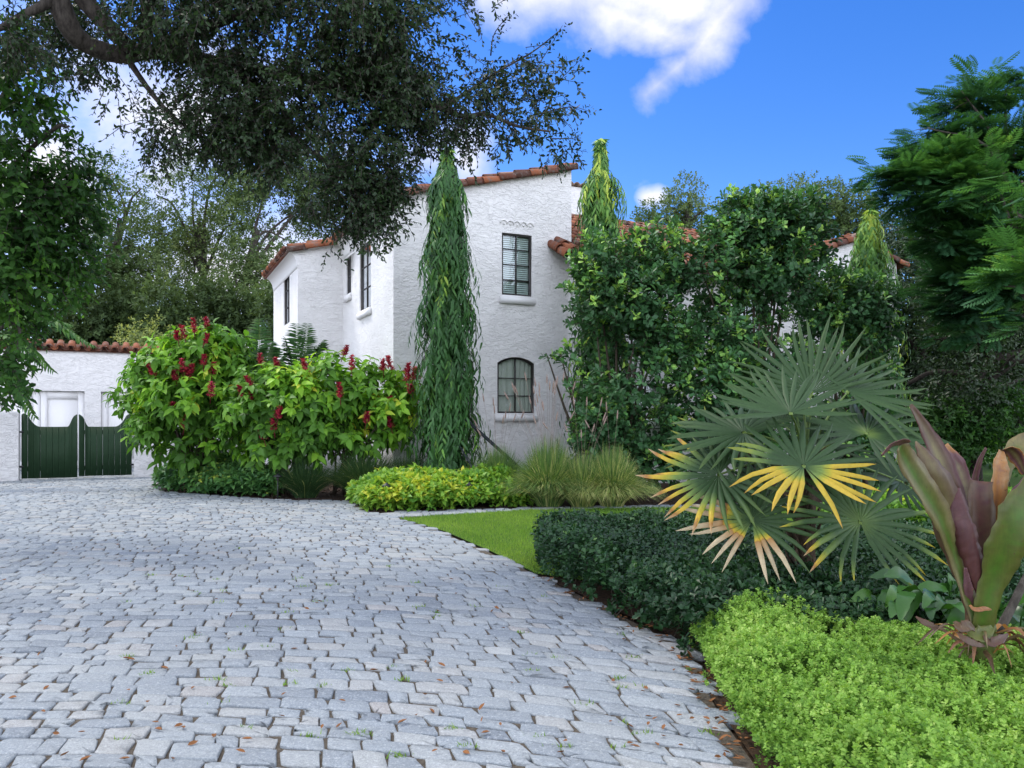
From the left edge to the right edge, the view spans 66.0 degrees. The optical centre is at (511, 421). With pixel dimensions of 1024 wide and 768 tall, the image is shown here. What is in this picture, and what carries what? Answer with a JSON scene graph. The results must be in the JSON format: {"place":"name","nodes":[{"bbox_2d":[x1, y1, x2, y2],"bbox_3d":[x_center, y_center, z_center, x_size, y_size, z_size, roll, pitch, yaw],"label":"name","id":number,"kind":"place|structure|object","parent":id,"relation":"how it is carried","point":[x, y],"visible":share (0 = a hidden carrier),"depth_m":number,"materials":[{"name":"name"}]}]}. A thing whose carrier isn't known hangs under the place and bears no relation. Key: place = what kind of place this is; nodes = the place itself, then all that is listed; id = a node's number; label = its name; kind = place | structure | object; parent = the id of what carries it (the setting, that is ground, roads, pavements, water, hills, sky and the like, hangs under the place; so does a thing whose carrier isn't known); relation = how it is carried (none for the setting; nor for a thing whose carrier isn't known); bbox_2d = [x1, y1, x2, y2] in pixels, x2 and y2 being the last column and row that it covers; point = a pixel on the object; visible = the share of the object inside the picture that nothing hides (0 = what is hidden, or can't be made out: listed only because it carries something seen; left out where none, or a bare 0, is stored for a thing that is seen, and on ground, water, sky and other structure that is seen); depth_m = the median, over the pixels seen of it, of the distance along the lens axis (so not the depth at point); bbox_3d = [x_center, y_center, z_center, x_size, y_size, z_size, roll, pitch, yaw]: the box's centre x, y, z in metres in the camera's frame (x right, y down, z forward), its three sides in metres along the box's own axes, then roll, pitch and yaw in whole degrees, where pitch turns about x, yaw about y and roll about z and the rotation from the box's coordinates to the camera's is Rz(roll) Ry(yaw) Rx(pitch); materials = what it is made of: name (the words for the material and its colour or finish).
{"place":"outdoors","nodes":[
{"label":"outdoors","id":0,"kind":"place"},
{"bbox_2d":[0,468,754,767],"bbox_3d":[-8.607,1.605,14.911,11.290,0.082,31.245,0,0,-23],"label":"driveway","id":1,"kind":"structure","parent":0,"point":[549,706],"depth_m":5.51,"materials":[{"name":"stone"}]},
{"bbox_2d":[0,312,96,420],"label":"feather palm","id":2,"kind":"object","parent":1,"relation":"on","point":[78,338],"visible":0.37,"depth_m":19.13,"materials":[{"name":"green plant"}]},
{"bbox_2d":[0,501,682,760],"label":"fallen leaves","id":3,"kind":"object","parent":1,"relation":"on","point":[321,726],"visible":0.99,"depth_m":4.11,"materials":[{"name":"brown plant"}]},
{"bbox_2d":[111,547,719,758],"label":"joint weeds","id":4,"kind":"object","parent":1,"relation":"on","point":[476,745],"visible":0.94,"depth_m":4.75,"materials":[{"name":"green plant"}]},
{"bbox_2d":[541,576,752,758],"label":"leaf litter","id":5,"kind":"object","parent":1,"relation":"on","point":[710,700],"visible":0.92,"depth_m":4.47,"materials":[{"name":"brown plant"}]},
{"bbox_2d":[159,486,759,767],"bbox_3d":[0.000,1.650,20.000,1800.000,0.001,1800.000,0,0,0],"label":"ground","id":6,"kind":"structure","parent":0,"point":[656,630],"depth_m":6.65,"materials":[{"name":"soil"}]},
{"bbox_2d":[0,410,19,480],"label":"garden wall","id":7,"kind":"structure","parent":6,"relation":"on","point":[9,446],"depth_m":21.27,"materials":[{"name":"paint"}]},
{"bbox_2d":[19,413,133,478],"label":"gate","id":8,"kind":"structure","parent":7,"relation":"attached to","point":[48,452],"depth_m":22.02,"materials":[{"name":"green paint"}]},
{"bbox_2d":[0,281,74,391],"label":"background shrub","id":9,"kind":"object","parent":6,"relation":"on","point":[53,334],"visible":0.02,"depth_m":32.71,"materials":[{"name":"green plant"}]},
{"bbox_2d":[0,13,124,412],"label":"broadleaf tree","id":10,"kind":"object","parent":6,"relation":"on","point":[35,243],"visible":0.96,"depth_m":10.88,"materials":[{"name":"green plant"}]},
{"bbox_2d":[39,283,115,391],"bbox_3d":[-18.615,-2.117,33.976,3.963,8.128,3.856,0,0,0],"label":"background shrub","id":11,"kind":"object","parent":6,"relation":"on","point":[78,328],"visible":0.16,"depth_m":33.66,"materials":[{"name":"green plant"}]},
{"bbox_2d":[78,275,153,345],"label":"background shrub","id":12,"kind":"object","parent":6,"relation":"on","point":[125,307],"visible":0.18,"depth_m":34.55,"materials":[{"name":"green plant"}]},
{"bbox_2d":[56,142,204,325],"bbox_3d":[-18.165,-5.596,37.122,7.231,14.629,5.410,0,0,-31],"label":"oak tree","id":13,"kind":"object","parent":6,"relation":"on","point":[127,266],"visible":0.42,"depth_m":36.67,"materials":[{"name":"green plant"}]},
{"bbox_2d":[0,339,270,469],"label":"garage","id":14,"kind":"structure","parent":6,"relation":"on","point":[92,373],"depth_m":26.51,"materials":[{"name":"white paint"}]},
{"bbox_2d":[0,391,40,469],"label":"door","id":15,"kind":"structure","parent":14,"relation":"in","point":[37,408],"depth_m":26.02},
{"bbox_2d":[41,391,84,468],"bbox_3d":[-15.048,0.280,26.406,1.291,2.600,0.085,0,0,-25],"label":"door","id":16,"kind":"structure","parent":14,"relation":"in","point":[58,408],"depth_m":26.38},
{"bbox_2d":[101,392,133,467],"bbox_3d":[-13.434,0.280,27.159,1.291,2.600,0.085,0,0,-25],"label":"door","id":17,"kind":"structure","parent":14,"relation":"in","point":[107,420],"depth_m":26.99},
{"bbox_2d":[110,314,162,345],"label":"background shrub","id":18,"kind":"object","parent":6,"relation":"on","point":[131,339],"visible":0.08,"depth_m":30.20,"materials":[{"name":"green plant"}]},
{"bbox_2d":[134,435,168,477],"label":"garden wall","id":19,"kind":"structure","parent":6,"relation":"on","point":[143,461],"depth_m":22.65,"materials":[{"name":"paint"}]},
{"bbox_2d":[134,307,173,346],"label":"background shrub","id":20,"kind":"object","parent":6,"relation":"on","point":[149,332],"visible":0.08,"depth_m":30.51,"materials":[{"name":"green plant"}]},
{"bbox_2d":[118,265,197,345],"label":"background shrub","id":21,"kind":"object","parent":6,"relation":"on","point":[174,317],"visible":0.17,"depth_m":32.22,"materials":[{"name":"green plant"}]},
{"bbox_2d":[165,316,203,340],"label":"background shrub","id":22,"kind":"object","parent":6,"relation":"on","point":[187,324],"visible":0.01,"depth_m":30.46,"materials":[{"name":"green plant"}]},
{"bbox_2d":[122,138,279,318],"bbox_3d":[-15.731,-6.425,39.953,8.063,16.349,5.655,0,0,0],"label":"oak tree","id":23,"kind":"object","parent":6,"relation":"on","point":[199,233],"visible":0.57,"depth_m":39.27,"materials":[{"name":"green plant"}]},
{"bbox_2d":[167,272,247,333],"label":"background shrub","id":24,"kind":"object","parent":6,"relation":"on","point":[207,298],"visible":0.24,"depth_m":33.60,"materials":[{"name":"green plant"}]},
{"bbox_2d":[214,277,272,343],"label":"background shrub","id":25,"kind":"object","parent":6,"relation":"on","point":[245,307],"visible":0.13,"depth_m":34.40,"materials":[{"name":"green plant"}]},
{"bbox_2d":[247,239,283,340],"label":"background shrub","id":26,"kind":"object","parent":6,"relation":"on","point":[265,311],"visible":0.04,"depth_m":32.33,"materials":[{"name":"green plant"}]},
{"bbox_2d":[184,128,350,320],"bbox_3d":[-11.565,-6.479,38.617,8.607,16.414,6.651,0,0,-32],"label":"oak tree","id":27,"kind":"object","parent":6,"relation":"on","point":[252,258],"visible":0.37,"depth_m":37.56,"materials":[{"name":"green plant"}]},
{"bbox_2d":[0,0,601,271],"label":"oak tree","id":28,"kind":"object","parent":6,"relation":"on","point":[366,66],"visible":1,"depth_m":9.48,"materials":[{"name":"green plant"}]},
{"bbox_2d":[157,478,910,512],"bbox_3d":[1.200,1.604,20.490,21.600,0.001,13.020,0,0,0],"label":"planting bed","id":29,"kind":"object","parent":6,"relation":"on","point":[567,504],"visible":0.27,"depth_m":16.30,"materials":[{"name":"brown wood"}]},
{"bbox_2d":[101,316,267,492],"bbox_3d":[-7.277,-0.367,17.820,3.730,3.961,2.664,0,0,0],"label":"flowering shrub","id":30,"kind":"object","parent":29,"relation":"on","point":[179,389],"visible":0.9,"depth_m":17.27,"materials":[{"name":"green plant"}]},
{"bbox_2d":[148,449,291,496],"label":"ground cover","id":31,"kind":"object","parent":29,"relation":"on","point":[229,474],"visible":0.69,"depth_m":17.21,"materials":[{"name":"green plant"}]},
{"bbox_2d":[238,318,290,383],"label":"feather palm","id":32,"kind":"object","parent":29,"relation":"on","point":[272,353],"visible":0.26,"depth_m":18.48,"materials":[{"name":"green plant"}]},
{"bbox_2d":[273,473,281,498],"bbox_3d":[-4.787,1.350,16.100,0.169,0.600,0.169,0,0,0],"label":"path light","id":33,"kind":"object","parent":29,"relation":"on","point":[277,475],"visible":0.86,"depth_m":16.08,"materials":[{"name":"black metal"}]},
{"bbox_2d":[207,352,359,496],"bbox_3d":[-4.933,0.052,17.040,3.334,3.126,2.427,0,0,0],"label":"flowering shrub","id":34,"kind":"object","parent":29,"relation":"on","point":[261,414],"visible":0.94,"depth_m":16.41,"materials":[{"name":"green plant"}]},
{"bbox_2d":[262,455,340,497],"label":"grass clump","id":35,"kind":"object","parent":29,"relation":"on","point":[298,483],"visible":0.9,"depth_m":16.46,"materials":[{"name":"green plant"}]},
{"bbox_2d":[281,323,331,369],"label":"feather palm","id":36,"kind":"object","parent":29,"relation":"on","point":[301,350],"visible":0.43,"depth_m":18.70,"materials":[{"name":"green plant"}]},
{"bbox_2d":[273,345,429,495],"bbox_3d":[-3.373,-0.029,17.244,3.611,3.288,2.287,0,0,0],"label":"flowering shrub","id":37,"kind":"object","parent":29,"relation":"on","point":[384,419],"visible":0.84,"depth_m":16.81,"materials":[{"name":"green plant"}]},
{"bbox_2d":[303,445,407,490],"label":"grass clump","id":38,"kind":"object","parent":29,"relation":"on","point":[355,470],"visible":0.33,"depth_m":16.58,"materials":[{"name":"green plant"}]},
{"bbox_2d":[380,447,426,467],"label":"grass clump","id":39,"kind":"object","parent":29,"relation":"on","point":[404,462],"visible":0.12,"depth_m":16.95,"materials":[{"name":"green plant"}]},
{"bbox_2d":[345,462,535,511],"bbox_3d":[-1.432,1.242,15.173,3.850,0.928,2.730,0,0,0],"label":"ground cover","id":40,"kind":"object","parent":29,"relation":"on","point":[414,486],"visible":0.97,"depth_m":14.48,"materials":[{"name":"green plant"}]},
{"bbox_2d":[404,146,496,470],"bbox_3d":[-1.379,-2.014,16.674,1.827,7.603,1.883,0,0,32],"label":"mast tree","id":41,"kind":"object","parent":29,"relation":"on","point":[448,312],"visible":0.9,"depth_m":16.24,"materials":[{"name":"green plant"}]},
{"bbox_2d":[458,444,491,500],"bbox_3d":[-0.768,0.923,15.550,0.034,1.141,1.529,0,0,-31],"label":"tree stake","id":42,"kind":"object","parent":41,"relation":"attached to","point":[466,457],"visible":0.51,"depth_m":15.80,"materials":[{"name":"brown wood"}]},
{"bbox_2d":[465,419,519,469],"bbox_3d":[-0.231,0.594,16.100,1.569,1.363,0.067,0,0,15],"label":"tree stake","id":43,"kind":"object","parent":41,"relation":"attached to","point":[475,428],"visible":0.34,"depth_m":16.16,"materials":[{"name":"brown wood"}]},
{"bbox_2d":[459,393,526,501],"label":"fountain grass","id":44,"kind":"object","parent":29,"relation":"on","point":[494,460],"depth_m":15.77,"materials":[{"name":"green plant"}]},
{"bbox_2d":[492,372,598,506],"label":"fountain grass","id":45,"kind":"object","parent":29,"relation":"on","point":[542,472],"depth_m":14.72,"materials":[{"name":"green plant"}]},
{"bbox_2d":[529,396,633,506],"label":"fountain grass","id":46,"kind":"object","parent":29,"relation":"on","point":[582,476],"depth_m":14.64,"materials":[{"name":"green plant"}]},
{"bbox_2d":[557,138,636,463],"bbox_3d":[2.063,-2.402,18.230,2.068,8.368,1.922,0,0,0],"label":"mast tree","id":47,"kind":"object","parent":29,"relation":"on","point":[599,188],"visible":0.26,"depth_m":18.05,"materials":[{"name":"green plant"}]},
{"bbox_2d":[565,403,663,506],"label":"fountain grass","id":48,"kind":"object","parent":29,"relation":"on","point":[621,475],"depth_m":14.62,"materials":[{"name":"green plant"}]},
{"bbox_2d":[538,213,709,500],"bbox_3d":[2.239,-1.332,15.942,3.426,5.948,2.614,0,0,0],"label":"leafy bush","id":49,"kind":"object","parent":29,"relation":"on","point":[611,276],"visible":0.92,"depth_m":15.66,"materials":[{"name":"green plant"}]},
{"bbox_2d":[652,182,843,491],"bbox_3d":[4.896,-1.702,16.291,4.184,6.695,2.588,0,0,-21],"label":"leafy bush","id":50,"kind":"object","parent":29,"relation":"on","point":[767,246],"visible":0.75,"depth_m":16.02,"materials":[{"name":"green plant"}]},
{"bbox_2d":[772,242,911,490],"bbox_3d":[6.790,-1.137,17.080,3.429,5.550,2.268,0,0,0],"label":"leafy bush","id":51,"kind":"object","parent":29,"relation":"on","point":[860,307],"visible":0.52,"depth_m":16.64,"materials":[{"name":"green plant"}]},
{"bbox_2d":[831,208,916,491],"bbox_3d":[8.427,-1.621,18.685,2.192,6.828,2.207,0,0,0],"label":"mast tree","id":52,"kind":"object","parent":29,"relation":"on","point":[870,254],"visible":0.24,"depth_m":18.32,"materials":[{"name":"green plant"}]},
{"bbox_2d":[905,391,993,460],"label":"shade shrub","id":53,"kind":"object","parent":29,"relation":"on","point":[930,411],"visible":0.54,"depth_m":19.47,"materials":[{"name":"green plant"}]},
{"bbox_2d":[261,163,909,482],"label":"house","id":54,"kind":"structure","parent":6,"relation":"on","point":[522,231],"depth_m":19.52,"materials":[{"name":"white paint"}]},
{"bbox_2d":[285,276,289,324],"bbox_3d":[-6.735,-3.735,23.792,0.484,1.570,1.008,0,0,-2],"label":"window","id":55,"kind":"structure","parent":54,"relation":"in","point":[287,282],"depth_m":24.01,"materials":[{"name":"brown metal"}]},
{"bbox_2d":[343,256,351,302],"bbox_3d":[-4.483,-3.980,21.954,0.362,1.240,0.694,0,0,-18],"label":"window","id":56,"kind":"structure","parent":54,"relation":"in","point":[348,297],"depth_m":22.13,"materials":[{"name":"brown metal"}]},
{"bbox_2d":[356,243,371,319],"bbox_3d":[-3.765,-3.650,20.290,0.624,1.900,1.204,0,0,-4],"label":"window","id":57,"kind":"structure","parent":54,"relation":"in","point":[366,310],"depth_m":20.44,"materials":[{"name":"brown metal"}]},
{"bbox_2d":[465,361,477,420],"bbox_3d":[-1.395,-0.800,18.681,1.140,1.580,0.273,0,0,-25],"label":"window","id":58,"kind":"structure","parent":54,"relation":"in","point":[472,361],"depth_m":18.85,"materials":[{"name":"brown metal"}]},
{"bbox_2d":[495,357,537,421],"bbox_3d":[0.074,-0.800,19.366,1.140,1.580,0.273,0,0,-25],"label":"window","id":59,"kind":"structure","parent":54,"relation":"in","point":[510,369],"depth_m":19.43,"materials":[{"name":"glass"}]},
{"bbox_2d":[499,233,535,304],"bbox_3d":[0.070,-3.775,19.432,0.950,1.770,0.395,0,0,-25],"label":"window","id":60,"kind":"structure","parent":54,"relation":"in","point":[516,248],"depth_m":19.44,"materials":[{"name":"glass"}]},
{"bbox_2d":[634,384,667,443],"bbox_3d":[3.447,-0.150,20.578,1.400,1.700,0.168,0,0,-25],"label":"window","id":61,"kind":"structure","parent":54,"relation":"in","point":[647,387],"depth_m":20.71,"materials":[{"name":"glass"}]},
{"bbox_2d":[739,303,760,344],"bbox_3d":[6.503,-2.850,22.070,1.100,1.600,0.290,0,0,-25],"label":"window","id":62,"kind":"structure","parent":54,"relation":"in","point":[748,308],"depth_m":22.10,"materials":[{"name":"brown metal"}]},
{"bbox_2d":[629,169,721,229],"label":"oak tree","id":63,"kind":"object","parent":6,"relation":"on","point":[688,219],"visible":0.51,"depth_m":45.63,"materials":[{"name":"green plant"}]},
{"bbox_2d":[539,575,829,767],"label":"corner bed","id":64,"kind":"object","parent":6,"relation":"on","point":[603,595],"visible":0.17,"depth_m":5.65,"materials":[{"name":"brown soil"}]},
{"bbox_2d":[530,505,1023,663],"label":"hedge","id":65,"kind":"object","parent":64,"relation":"on","point":[648,551],"visible":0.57,"depth_m":6.38,"materials":[{"name":"green plant"}]},
{"bbox_2d":[636,314,954,589],"bbox_3d":[2.321,0.385,6.183,2.720,2.633,1.824,0,0,0],"label":"fan palm","id":66,"kind":"object","parent":64,"relation":"on","point":[805,463],"visible":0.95,"depth_m":5.96,"materials":[{"name":"green plant"}]},
{"bbox_2d":[849,568,1023,642],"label":"lance leaf plant","id":67,"kind":"object","parent":64,"relation":"on","point":[900,607],"visible":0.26,"depth_m":5.03,"materials":[{"name":"green plant"}]},
{"bbox_2d":[881,404,1023,682],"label":"strap leaf plant","id":68,"kind":"object","parent":64,"relation":"on","point":[978,526],"visible":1,"depth_m":4.10,"materials":[{"name":"green plant"}]},
{"bbox_2d":[997,574,1023,633],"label":"leaning stem","id":69,"kind":"object","parent":68,"relation":"attached to","point":[1010,608],"visible":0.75,"depth_m":4.31,"materials":[{"name":"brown wood"}]},
{"bbox_2d":[884,566,1023,631],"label":"lance leaf plant","id":70,"kind":"object","parent":64,"relation":"on","point":[926,598],"visible":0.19,"depth_m":5.17,"materials":[{"name":"green plant"}]},
{"bbox_2d":[945,599,1023,630],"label":"lance leaf plant","id":71,"kind":"object","parent":64,"relation":"on","point":[956,614],"visible":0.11,"depth_m":4.92,"materials":[{"name":"green plant"}]},
{"bbox_2d":[688,587,1023,767],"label":"fine ground cover","id":72,"kind":"object","parent":6,"relation":"on","point":[803,693],"visible":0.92,"depth_m":3.77,"materials":[{"name":"green plant"}]},
{"bbox_2d":[845,51,1023,352],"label":"fern leaf tree","id":73,"kind":"object","parent":6,"relation":"on","point":[942,162],"visible":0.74,"depth_m":14.94,"materials":[{"name":"green plant"}]},
{"bbox_2d":[917,392,1005,469],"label":"shade shrub","id":74,"kind":"object","parent":6,"relation":"on","point":[965,449],"visible":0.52,"depth_m":19.48,"materials":[{"name":"green plant"}]},
{"bbox_2d":[0,0,1023,397],"label":"sky","id":75,"kind":"structure","parent":0,"point":[742,93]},
{"bbox_2d":[387,503,786,517],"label":"garden path","id":76,"kind":"structure","parent":0,"point":[417,513],"depth_m":14.16,"materials":[{"name":"stone"}]},
{"bbox_2d":[400,505,922,585],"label":"lawn","id":77,"kind":"structure","parent":0,"point":[478,530],"depth_m":11.38,"materials":[{"name":"green plant"}]},
{"bbox_2d":[822,486,1011,524],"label":"ground cover","id":78,"kind":"object","parent":77,"relation":"on","point":[896,503],"visible":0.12,"depth_m":11.52,"materials":[{"name":"green plant"}]},
{"bbox_2d":[953,161,1023,342],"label":"fern leaf tree","id":79,"kind":"object","parent":77,"relation":"on","point":[1009,267],"visible":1,"depth_m":8.96,"materials":[{"name":"green plant"}]},
{"bbox_2d":[896,448,1023,488],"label":"lawn","id":80,"kind":"structure","parent":0,"point":[988,474],"depth_m":23.84,"materials":[{"name":"green plant"}]},
{"bbox_2d":[705,170,855,240],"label":"oak tree","id":81,"kind":"object","parent":80,"relation":"on","point":[799,183],"visible":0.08,"depth_m":43.23,"materials":[{"name":"green plant"}]},
{"bbox_2d":[803,174,898,250],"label":"oak tree","id":82,"kind":"object","parent":80,"relation":"on","point":[849,225],"visible":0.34,"depth_m":41.34,"materials":[{"name":"green plant"}]},
{"bbox_2d":[878,203,997,447],"bbox_3d":[14.280,-3.316,27.876,4.761,9.988,6.971,0,0,0],"label":"shade tree","id":83,"kind":"object","parent":80,"relation":"on","point":[895,246],"visible":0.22,"depth_m":27.00,"materials":[{"name":"green plant"}]},
{"bbox_2d":[907,239,1017,441],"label":"shade tree","id":84,"kind":"object","parent":80,"relation":"on","point":[982,338],"visible":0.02,"depth_m":27.89,"materials":[{"name":"green plant"}]},
{"bbox_2d":[903,226,1023,480],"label":"oak tree","id":85,"kind":"object","parent":80,"relation":"on","point":[969,379],"visible":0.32,"depth_m":20.35,"materials":[{"name":"green plant"}]},
{"bbox_2d":[950,325,1023,468],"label":"shade tree","id":86,"kind":"object","parent":80,"relation":"on","point":[1008,374],"visible":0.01,"depth_m":26.88,"materials":[{"name":"green plant"}]},
{"bbox_2d":[969,379,1023,485],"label":"shade shrub","id":87,"kind":"object","parent":80,"relation":"on","point":[1008,422],"visible":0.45,"depth_m":19.71,"materials":[{"name":"green plant"}]}
]}

